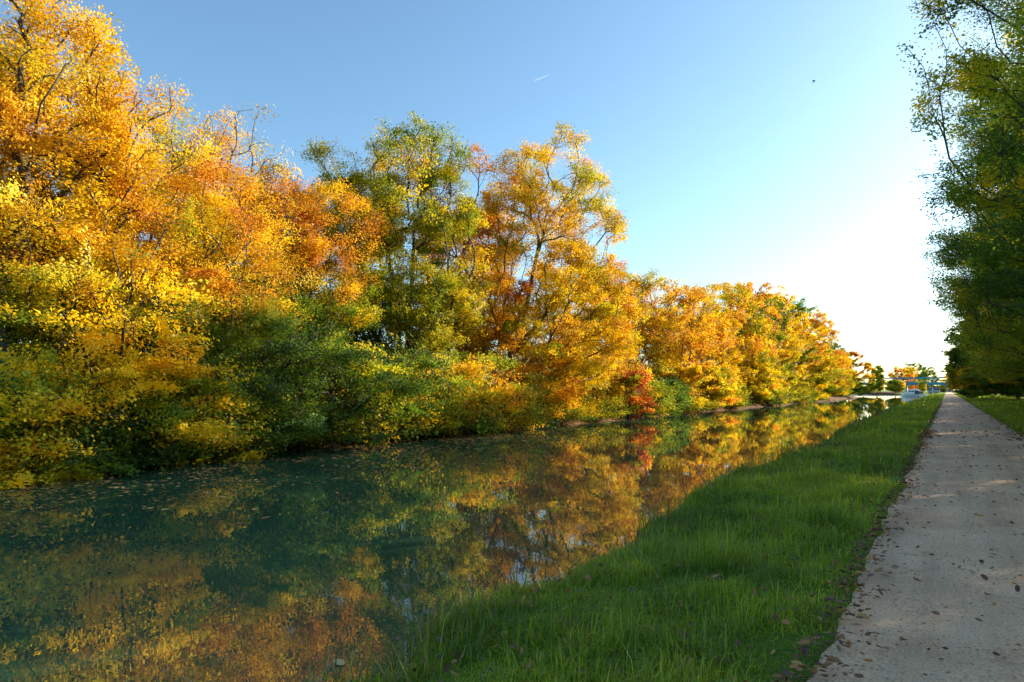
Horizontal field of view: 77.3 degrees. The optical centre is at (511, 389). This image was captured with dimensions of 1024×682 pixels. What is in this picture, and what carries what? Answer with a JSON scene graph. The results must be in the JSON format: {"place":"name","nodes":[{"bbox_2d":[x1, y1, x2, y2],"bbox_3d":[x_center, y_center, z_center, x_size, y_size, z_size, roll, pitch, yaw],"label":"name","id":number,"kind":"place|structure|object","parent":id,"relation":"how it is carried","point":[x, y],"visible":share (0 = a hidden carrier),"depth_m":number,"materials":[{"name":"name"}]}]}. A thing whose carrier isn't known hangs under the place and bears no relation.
{"place":"outdoors","nodes":[
{"label":"outdoors","id":0,"kind":"place"},
{"bbox_2d":[0,394,927,681],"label":"water","id":1,"kind":"structure","parent":0,"point":[100,588],"depth_m":11.55,"materials":[{"name":"teal liquid"}]},
{"bbox_2d":[0,399,842,664],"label":"floating leaves","id":2,"kind":"object","parent":1,"relation":"on","point":[340,661],"visible":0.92,"depth_m":18.99,"materials":[{"name":"brown plant"}]},
{"bbox_2d":[901,389,924,396],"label":"cabin cruiser","id":3,"kind":"object","parent":1,"relation":"on","point":[913,392],"visible":0.98,"depth_m":246.00,"materials":[{"name":"white plastic"}]},
{"bbox_2d":[0,0,1023,389],"label":"sky","id":4,"kind":"structure","parent":0,"point":[711,126],"materials":[{"name":"blue"}]},
{"bbox_2d":[11,390,1023,681],"bbox_3d":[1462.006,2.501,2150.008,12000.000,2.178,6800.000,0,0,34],"label":"ground","id":5,"kind":"structure","parent":0,"point":[791,650],"depth_m":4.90,"materials":[{"name":"green plant"}]},
{"bbox_2d":[0,393,47,474],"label":"bush","id":6,"kind":"object","parent":5,"relation":"on","point":[8,436],"visible":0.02,"depth_m":18.95,"materials":[{"name":"green plant"}]},
{"bbox_2d":[0,435,126,489],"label":"bush","id":7,"kind":"object","parent":5,"relation":"on","point":[47,476],"visible":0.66,"depth_m":18.03,"materials":[{"name":"green plant"}]},
{"bbox_2d":[1,375,132,471],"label":"bush","id":8,"kind":"object","parent":5,"relation":"on","point":[45,441],"visible":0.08,"depth_m":18.88,"materials":[{"name":"green plant"}]},
{"bbox_2d":[0,342,144,477],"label":"waterside shrub","id":9,"kind":"object","parent":5,"relation":"on","point":[49,415],"visible":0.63,"depth_m":17.99,"materials":[{"name":"green plant"}]},
{"bbox_2d":[1,413,150,467],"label":"bush","id":10,"kind":"object","parent":5,"relation":"on","point":[89,440],"visible":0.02,"depth_m":20.84,"materials":[{"name":"green plant"}]},
{"bbox_2d":[0,0,160,439],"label":"autumn tree","id":11,"kind":"object","parent":5,"relation":"on","point":[109,120],"visible":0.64,"depth_m":20.03,"materials":[{"name":"orange plant"}]},
{"bbox_2d":[0,340,181,382],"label":"thicket bush","id":12,"kind":"object","parent":5,"relation":"on","point":[68,349],"visible":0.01,"depth_m":27.10,"materials":[{"name":"green plant"}]},
{"bbox_2d":[0,331,182,462],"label":"sapling","id":13,"kind":"object","parent":5,"relation":"on","point":[123,370],"visible":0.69,"depth_m":19.32,"materials":[{"name":"yellow plant"}]},
{"bbox_2d":[0,358,189,470],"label":"waterside shrub","id":14,"kind":"object","parent":5,"relation":"on","point":[61,387],"visible":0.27,"depth_m":19.27,"materials":[{"name":"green plant"}]},
{"bbox_2d":[3,261,194,387],"bbox_3d":[-13.423,-0.701,21.611,5.207,6.847,5.820,0,0,34],"label":"waterside shrub","id":15,"kind":"object","parent":5,"relation":"on","point":[75,306],"visible":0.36,"depth_m":20.64,"materials":[{"name":"yellow plant"}]},
{"bbox_2d":[0,19,206,375],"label":"autumn tree","id":16,"kind":"object","parent":5,"relation":"on","point":[147,203],"visible":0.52,"depth_m":21.57,"materials":[{"name":"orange plant"}]},
{"bbox_2d":[0,371,233,477],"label":"waterside shrub","id":17,"kind":"object","parent":5,"relation":"on","point":[115,466],"visible":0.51,"depth_m":20.03,"materials":[{"name":"green plant"}]},
{"bbox_2d":[19,111,224,353],"bbox_3d":[-20.830,-6.133,33.604,11.924,16.123,10.255,0,0,34],"label":"autumn tree","id":18,"kind":"object","parent":5,"relation":"on","point":[138,237],"depth_m":32.41,"materials":[{"name":"orange plant"}]},
{"bbox_2d":[30,268,222,465],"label":"sapling","id":19,"kind":"object","parent":5,"relation":"on","point":[180,338],"visible":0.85,"depth_m":21.23,"materials":[{"name":"yellow plant"}]},
{"bbox_2d":[43,363,240,465],"bbox_3d":[-13.439,1.047,23.261,6.892,4.043,8.104,0,0,30],"label":"bush","id":20,"kind":"object","parent":5,"relation":"on","point":[160,443],"visible":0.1,"depth_m":22.18,"materials":[{"name":"green plant"}]},
{"bbox_2d":[41,63,245,359],"bbox_3d":[-15.797,-5.706,27.474,8.726,15.585,8.059,0,0,34],"label":"autumn tree","id":21,"kind":"object","parent":5,"relation":"on","point":[198,157],"visible":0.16,"depth_m":26.71,"materials":[{"name":"orange plant"}]},
{"bbox_2d":[111,420,195,460],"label":"bush","id":22,"kind":"object","parent":5,"relation":"on","point":[151,444],"visible":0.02,"depth_m":22.15,"materials":[{"name":"green plant"}]},
{"bbox_2d":[115,348,251,425],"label":"shrub","id":23,"kind":"object","parent":5,"relation":"on","point":[174,361],"visible":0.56,"depth_m":22.03,"materials":[{"name":"yellow plant"}]},
{"bbox_2d":[75,355,293,470],"bbox_3d":[-12.424,0.847,23.410,7.348,4.391,7.204,0,0,14],"label":"waterside shrub","id":24,"kind":"object","parent":5,"relation":"on","point":[200,383],"visible":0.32,"depth_m":22.27,"materials":[{"name":"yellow plant"}]},
{"bbox_2d":[69,150,318,381],"bbox_3d":[-12.953,-3.587,26.634,9.323,11.806,8.780,0,0,-30],"label":"autumn tree","id":25,"kind":"object","parent":5,"relation":"on","point":[260,313],"visible":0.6,"depth_m":25.19,"materials":[{"name":"orange plant"}]},
{"bbox_2d":[142,433,272,466],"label":"bush","id":26,"kind":"object","parent":5,"relation":"on","point":[252,454],"visible":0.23,"depth_m":23.22,"materials":[{"name":"green plant"}]},
{"bbox_2d":[165,376,296,462],"bbox_3d":[-12.075,1.210,25.265,7.254,3.590,6.169,0,0,22],"label":"bush","id":27,"kind":"object","parent":5,"relation":"on","point":[249,427],"visible":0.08,"depth_m":24.67,"materials":[{"name":"green plant"}]},
{"bbox_2d":[157,103,309,380],"bbox_3d":[-14.400,-6.272,31.634,8.098,16.739,7.654,0,0,5],"label":"autumn tree","id":28,"kind":"object","parent":5,"relation":"on","point":[236,133],"visible":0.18,"depth_m":30.97,"materials":[{"name":"orange plant"}]},
{"bbox_2d":[181,208,322,381],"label":"autumn tree","id":29,"kind":"object","parent":5,"relation":"on","point":[275,253],"visible":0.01,"depth_m":41.08,"materials":[{"name":"orange plant"}]},
{"bbox_2d":[173,335,335,457],"bbox_3d":[-10.755,0.349,25.729,7.632,5.193,7.231,0,0,34],"label":"waterside shrub","id":30,"kind":"object","parent":5,"relation":"on","point":[311,423],"visible":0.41,"depth_m":25.14,"materials":[{"name":"green plant"}]},
{"bbox_2d":[157,118,352,418],"bbox_3d":[-13.721,-5.969,35.267,10.521,15.971,10.885,0,0,10],"label":"autumn tree","id":31,"kind":"object","parent":5,"relation":"on","point":[304,226],"visible":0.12,"depth_m":34.07,"materials":[{"name":"orange plant"}]},
{"bbox_2d":[203,386,310,452],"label":"bush","id":32,"kind":"object","parent":5,"relation":"on","point":[250,418],"visible":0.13,"depth_m":25.46,"materials":[{"name":"green plant"}]},
{"bbox_2d":[203,319,391,448],"bbox_3d":[-9.577,-0.134,28.211,7.933,5.791,7.203,0,0,-31],"label":"waterside shrub","id":33,"kind":"object","parent":5,"relation":"on","point":[330,353],"visible":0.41,"depth_m":27.52,"materials":[{"name":"green plant"}]},
{"bbox_2d":[205,160,392,401],"bbox_3d":[-11.855,-5.294,34.031,10.885,14.897,10.521,0,0,34],"label":"autumn tree","id":34,"kind":"object","parent":5,"relation":"on","point":[362,316],"visible":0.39,"depth_m":33.14,"materials":[{"name":"orange plant"}]},
{"bbox_2d":[264,400,357,450],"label":"bush","id":35,"kind":"object","parent":5,"relation":"on","point":[301,442],"visible":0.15,"depth_m":28.29,"materials":[{"name":"green plant"}]},
{"bbox_2d":[262,334,366,410],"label":"thicket bush","id":36,"kind":"object","parent":5,"relation":"on","point":[351,341],"visible":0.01,"depth_m":39.05,"materials":[{"name":"green plant"}]},
{"bbox_2d":[252,323,413,445],"bbox_3d":[-8.812,-0.075,29.847,6.644,5.965,7.383,0,0,44],"label":"waterside shrub","id":37,"kind":"object","parent":5,"relation":"on","point":[333,368],"visible":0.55,"depth_m":29.20,"materials":[{"name":"green plant"}]},
{"bbox_2d":[277,370,422,445],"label":"bush","id":38,"kind":"object","parent":5,"relation":"on","point":[381,434],"visible":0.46,"depth_m":30.22,"materials":[{"name":"green plant"}]},
{"bbox_2d":[272,135,430,349],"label":"autumn tree","id":39,"kind":"object","parent":5,"relation":"on","point":[402,239],"visible":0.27,"depth_m":39.79,"materials":[{"name":"orange plant"}]},
{"bbox_2d":[327,341,449,432],"bbox_3d":[-6.358,-0.001,32.750,6.526,5.239,6.513,0,0,-16],"label":"waterside shrub","id":40,"kind":"object","parent":5,"relation":"on","point":[422,387],"visible":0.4,"depth_m":31.93,"materials":[{"name":"green plant"}]},
{"bbox_2d":[321,392,461,441],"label":"bush","id":41,"kind":"object","parent":5,"relation":"on","point":[419,424],"visible":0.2,"depth_m":32.83,"materials":[{"name":"green plant"}]},
{"bbox_2d":[324,110,495,386],"bbox_3d":[-6.519,-7.772,41.812,11.564,19.813,11.796,0,0,34],"label":"autumn tree","id":42,"kind":"object","parent":5,"relation":"on","point":[454,297],"visible":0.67,"depth_m":39.52,"materials":[{"name":"green plant"}]},
{"bbox_2d":[371,333,480,426],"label":"waterside shrub","id":43,"kind":"object","parent":5,"relation":"on","point":[432,365],"visible":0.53,"depth_m":35.24,"materials":[{"name":"green plant"}]},
{"bbox_2d":[378,348,474,406],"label":"thicket bush","id":44,"kind":"object","parent":5,"relation":"on","point":[433,382],"depth_m":44.56,"materials":[{"name":"green plant"}]},
{"bbox_2d":[387,393,473,437],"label":"bush","id":45,"kind":"object","parent":5,"relation":"on","point":[451,422],"visible":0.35,"depth_m":35.00,"materials":[{"name":"green plant"}]},
{"bbox_2d":[402,207,517,378],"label":"autumn tree","id":46,"kind":"object","parent":5,"relation":"on","point":[452,276],"visible":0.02,"depth_m":60.50,"materials":[{"name":"green plant"}]},
{"bbox_2d":[403,140,528,380],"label":"autumn tree","id":47,"kind":"object","parent":5,"relation":"on","point":[467,347],"visible":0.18,"depth_m":48.84,"materials":[{"name":"green plant"}]},
{"bbox_2d":[419,366,527,435],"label":"bush","id":48,"kind":"object","parent":5,"relation":"on","point":[483,423],"visible":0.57,"depth_m":36.74,"materials":[{"name":"green plant"}]},
{"bbox_2d":[437,346,534,430],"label":"waterside shrub","id":49,"kind":"object","parent":5,"relation":"on","point":[472,370],"visible":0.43,"depth_m":39.79,"materials":[{"name":"yellow plant"}]},
{"bbox_2d":[455,375,564,431],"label":"bush","id":50,"kind":"object","parent":5,"relation":"on","point":[534,414],"visible":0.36,"depth_m":41.71,"materials":[{"name":"green plant"}]},
{"bbox_2d":[502,338,593,420],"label":"waterside shrub","id":51,"kind":"object","parent":5,"relation":"on","point":[552,359],"visible":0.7,"depth_m":45.45,"materials":[{"name":"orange plant"}]},
{"bbox_2d":[466,120,642,415],"bbox_3d":[3.002,-8.682,50.446,14.028,21.800,14.647,0,0,34],"label":"autumn tree","id":52,"kind":"object","parent":5,"relation":"on","point":[581,334],"visible":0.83,"depth_m":47.96,"materials":[{"name":"orange plant"}]},
{"bbox_2d":[515,245,600,368],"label":"autumn tree","id":53,"kind":"object","parent":5,"relation":"on","point":[579,305],"visible":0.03,"depth_m":75.54,"materials":[{"name":"orange plant"}]},
{"bbox_2d":[237,408,890,681],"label":"weeds","id":54,"kind":"object","parent":5,"relation":"on","point":[410,649],"visible":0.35,"depth_m":4.85,"materials":[{"name":"green plant"}]},
{"bbox_2d":[530,387,602,423],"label":"bush","id":55,"kind":"object","parent":5,"relation":"on","point":[582,414],"visible":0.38,"depth_m":47.88,"materials":[{"name":"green plant"}]},
{"bbox_2d":[538,265,654,409],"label":"autumn tree","id":56,"kind":"object","parent":5,"relation":"on","point":[631,379],"visible":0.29,"depth_m":56.04,"materials":[{"name":"orange plant"}]},
{"bbox_2d":[573,389,635,420],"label":"bush","id":57,"kind":"object","parent":5,"relation":"on","point":[605,414],"visible":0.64,"depth_m":52.86,"materials":[{"name":"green plant"}]},
{"bbox_2d":[605,355,658,418],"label":"waterside shrub","id":58,"kind":"object","parent":5,"relation":"on","point":[633,400],"visible":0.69,"depth_m":56.92,"materials":[{"name":"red plant"}]},
{"bbox_2d":[588,266,694,400],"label":"autumn tree","id":59,"kind":"object","parent":5,"relation":"on","point":[664,358],"visible":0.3,"depth_m":70.44,"materials":[{"name":"orange plant"}]},
{"bbox_2d":[603,375,685,417],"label":"bush","id":60,"kind":"object","parent":5,"relation":"on","point":[660,410],"visible":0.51,"depth_m":60.20,"materials":[{"name":"green plant"}]},
{"bbox_2d":[604,276,723,409],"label":"autumn tree","id":61,"kind":"object","parent":5,"relation":"on","point":[694,372],"visible":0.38,"depth_m":70.65,"materials":[{"name":"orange plant"}]},
{"bbox_2d":[642,374,694,409],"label":"waterside shrub","id":62,"kind":"object","parent":5,"relation":"on","point":[683,400],"visible":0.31,"depth_m":64.73,"materials":[{"name":"green plant"}]},
{"bbox_2d":[639,282,739,405],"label":"autumn tree","id":63,"kind":"object","parent":5,"relation":"on","point":[683,301],"visible":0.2,"depth_m":77.83,"materials":[{"name":"orange plant"}]},
{"bbox_2d":[678,387,727,413],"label":"bush","id":64,"kind":"object","parent":5,"relation":"on","point":[700,404],"visible":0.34,"depth_m":70.13,"materials":[{"name":"yellow plant"}]},
{"bbox_2d":[661,284,747,398],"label":"autumn tree","id":65,"kind":"object","parent":5,"relation":"on","point":[733,357],"visible":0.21,"depth_m":84.11,"materials":[{"name":"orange plant"}]},
{"bbox_2d":[695,366,745,409],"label":"waterside shrub","id":66,"kind":"object","parent":5,"relation":"on","point":[719,399],"visible":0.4,"depth_m":77.18,"materials":[{"name":"yellow plant"}]},
{"bbox_2d":[675,282,785,399],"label":"autumn tree","id":67,"kind":"object","parent":5,"relation":"on","point":[759,350],"visible":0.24,"depth_m":94.27,"materials":[{"name":"yellow plant"}]},
{"bbox_2d":[724,389,754,408],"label":"bush","id":68,"kind":"object","parent":5,"relation":"on","point":[742,403],"visible":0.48,"depth_m":86.15,"materials":[{"name":"yellow plant"}]},
{"bbox_2d":[709,280,784,404],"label":"autumn tree","id":69,"kind":"object","parent":5,"relation":"on","point":[743,330],"visible":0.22,"depth_m":97.93,"materials":[{"name":"yellow plant"}]},
{"bbox_2d":[707,280,798,391],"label":"autumn tree","id":70,"kind":"object","parent":5,"relation":"on","point":[787,381],"visible":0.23,"depth_m":108.31,"materials":[{"name":"yellow plant"}]},
{"bbox_2d":[748,366,784,405],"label":"waterside shrub","id":71,"kind":"object","parent":5,"relation":"on","point":[772,391],"visible":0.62,"depth_m":99.15,"materials":[{"name":"yellow plant"}]},
{"bbox_2d":[744,383,799,405],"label":"bush","id":72,"kind":"object","parent":5,"relation":"on","point":[780,401],"visible":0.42,"depth_m":103.22,"materials":[{"name":"yellow plant"}]},
{"bbox_2d":[740,294,813,396],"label":"autumn tree","id":73,"kind":"object","parent":5,"relation":"on","point":[798,370],"visible":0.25,"depth_m":117.05,"materials":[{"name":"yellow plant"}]},
{"bbox_2d":[745,296,846,399],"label":"autumn tree","id":74,"kind":"object","parent":5,"relation":"on","point":[815,368],"visible":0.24,"depth_m":128.75,"materials":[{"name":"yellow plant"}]},
{"bbox_2d":[783,385,818,403],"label":"bush","id":75,"kind":"object","parent":5,"relation":"on","point":[803,398],"visible":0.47,"depth_m":121.36,"materials":[{"name":"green plant"}]},
{"bbox_2d":[783,312,832,399],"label":"autumn tree","id":76,"kind":"object","parent":5,"relation":"on","point":[811,358],"visible":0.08,"depth_m":137.13,"materials":[{"name":"orange plant"}]},
{"bbox_2d":[798,378,828,401],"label":"waterside shrub","id":77,"kind":"object","parent":5,"relation":"on","point":[818,388],"visible":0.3,"depth_m":129.65,"materials":[{"name":"yellow plant"}]},
{"bbox_2d":[816,393,830,401],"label":"bush","id":78,"kind":"object","parent":5,"relation":"on","point":[824,397],"visible":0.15,"depth_m":138.54,"materials":[{"name":"yellow plant"}]},
{"bbox_2d":[798,320,850,396],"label":"autumn tree","id":79,"kind":"object","parent":5,"relation":"on","point":[832,331],"visible":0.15,"depth_m":154.74,"materials":[{"name":"orange plant"}]},
{"bbox_2d":[796,340,857,396],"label":"autumn tree","id":80,"kind":"object","parent":5,"relation":"on","point":[840,383],"visible":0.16,"depth_m":159.03,"materials":[{"name":"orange plant"}]},
{"bbox_2d":[822,342,853,396],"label":"autumn tree","id":81,"kind":"object","parent":5,"relation":"on","point":[848,390],"visible":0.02,"depth_m":181.26,"materials":[{"name":"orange plant"}]},
{"bbox_2d":[833,351,885,395],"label":"autumn tree","id":82,"kind":"object","parent":5,"relation":"on","point":[859,387],"visible":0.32,"depth_m":192.29,"materials":[{"name":"orange plant"}]},
{"bbox_2d":[771,403,1023,681],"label":"fallen leaves","id":83,"kind":"object","parent":5,"relation":"on","point":[803,649],"visible":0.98,"depth_m":5.49,"materials":[{"name":"brown plant"}]},
{"bbox_2d":[887,366,918,389],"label":"tree","id":84,"kind":"object","parent":5,"relation":"on","point":[905,374],"visible":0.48,"depth_m":417.27,"materials":[{"name":"orange plant"}]},
{"bbox_2d":[865,377,959,391],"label":"girder bridge","id":85,"kind":"structure","parent":5,"relation":"on","point":[910,382],"depth_m":373.10,"materials":[{"name":"blue paint"}]},
{"bbox_2d":[900,363,928,388],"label":"tree","id":86,"kind":"object","parent":5,"relation":"on","point":[913,364],"visible":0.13,"depth_m":439.36,"materials":[{"name":"green plant"}]},
{"bbox_2d":[918,380,926,391],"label":"basin shrub","id":87,"kind":"object","parent":5,"relation":"on","point":[922,385],"visible":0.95,"depth_m":318.95,"materials":[{"name":"green plant"}]},
{"bbox_2d":[917,366,939,390],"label":"tree","id":88,"kind":"object","parent":5,"relation":"on","point":[924,373],"visible":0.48,"depth_m":398.09,"materials":[{"name":"green plant"}]},
{"bbox_2d":[927,387,939,392],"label":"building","id":89,"kind":"structure","parent":5,"relation":"on","point":[935,389],"depth_m":338.73,"materials":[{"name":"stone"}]},
{"bbox_2d":[896,0,1023,318],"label":"overhanging tree","id":90,"kind":"object","parent":5,"relation":"on","point":[1012,188],"visible":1,"depth_m":15.51,"materials":[{"name":"green plant"}]},
{"bbox_2d":[938,345,984,395],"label":"verge tree","id":91,"kind":"object","parent":5,"relation":"on","point":[951,388],"visible":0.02,"depth_m":124.20,"materials":[{"name":"green plant"}]},
{"bbox_2d":[912,0,1023,364],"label":"overhanging tree","id":92,"kind":"object","parent":5,"relation":"on","point":[964,295],"visible":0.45,"depth_m":26.79,"materials":[{"name":"green plant"}]},
{"bbox_2d":[924,122,1023,360],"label":"overhanging tree","id":93,"kind":"object","parent":5,"relation":"on","point":[996,322],"visible":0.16,"depth_m":36.02,"materials":[{"name":"green plant"}]},
{"bbox_2d":[940,319,1021,397],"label":"verge tree","id":94,"kind":"object","parent":5,"relation":"on","point":[987,384],"visible":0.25,"depth_m":91.01,"materials":[{"name":"green plant"}]},
{"bbox_2d":[942,157,1023,379],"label":"overhanging tree","id":95,"kind":"object","parent":5,"relation":"on","point":[1007,364],"visible":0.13,"depth_m":45.24,"materials":[{"name":"green plant"}]},
{"bbox_2d":[944,295,1023,375],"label":"overhanging tree","id":96,"kind":"object","parent":5,"relation":"on","point":[989,350],"visible":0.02,"depth_m":56.02,"materials":[{"name":"green plant"}]},
{"bbox_2d":[957,274,1023,382],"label":"overhanging tree","id":97,"kind":"object","parent":5,"relation":"on","point":[987,374],"visible":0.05,"depth_m":64.20,"materials":[{"name":"green plant"}]},
{"bbox_2d":[962,365,1019,397],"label":"verge tree","id":98,"kind":"object","parent":5,"relation":"on","point":[964,366],"visible":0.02,"depth_m":104.26,"materials":[{"name":"green plant"}]},
{"bbox_2d":[981,370,1022,384],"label":"overhanging tree","id":99,"kind":"object","parent":5,"relation":"on","point":[1004,377],"visible":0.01,"depth_m":74.29,"materials":[{"name":"green plant"}]},
{"bbox_2d":[993,382,1023,398],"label":"verge shrub","id":100,"kind":"object","parent":5,"relation":"on","point":[1009,389],"visible":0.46,"depth_m":84.79,"materials":[{"name":"green plant"}]},
{"bbox_2d":[1015,377,1023,394],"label":"verge shrub","id":101,"kind":"object","parent":5,"relation":"on","point":[1021,380],"visible":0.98,"depth_m":61.25,"materials":[{"name":"green plant"}]},
{"bbox_2d":[854,393,935,394],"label":"terrain","id":102,"kind":"structure","parent":0,"point":[892,393],"depth_m":336.55,"materials":[{"name":"soil"}]},
{"bbox_2d":[868,365,886,392],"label":"tree","id":103,"kind":"object","parent":102,"relation":"on","point":[878,375],"visible":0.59,"depth_m":349.88,"materials":[{"name":"green plant"}]},
{"bbox_2d":[884,380,905,392],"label":"basin shrub","id":104,"kind":"object","parent":102,"relation":"on","point":[895,386],"visible":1,"depth_m":333.53,"materials":[{"name":"green plant"}]},
{"bbox_2d":[807,392,1023,681],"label":"path","id":105,"kind":"structure","parent":0,"point":[983,632],"depth_m":5.61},
{"bbox_2d":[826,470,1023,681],"bbox_3d":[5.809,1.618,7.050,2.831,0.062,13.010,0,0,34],"label":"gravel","id":106,"kind":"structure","parent":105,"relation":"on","point":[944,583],"depth_m":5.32,"materials":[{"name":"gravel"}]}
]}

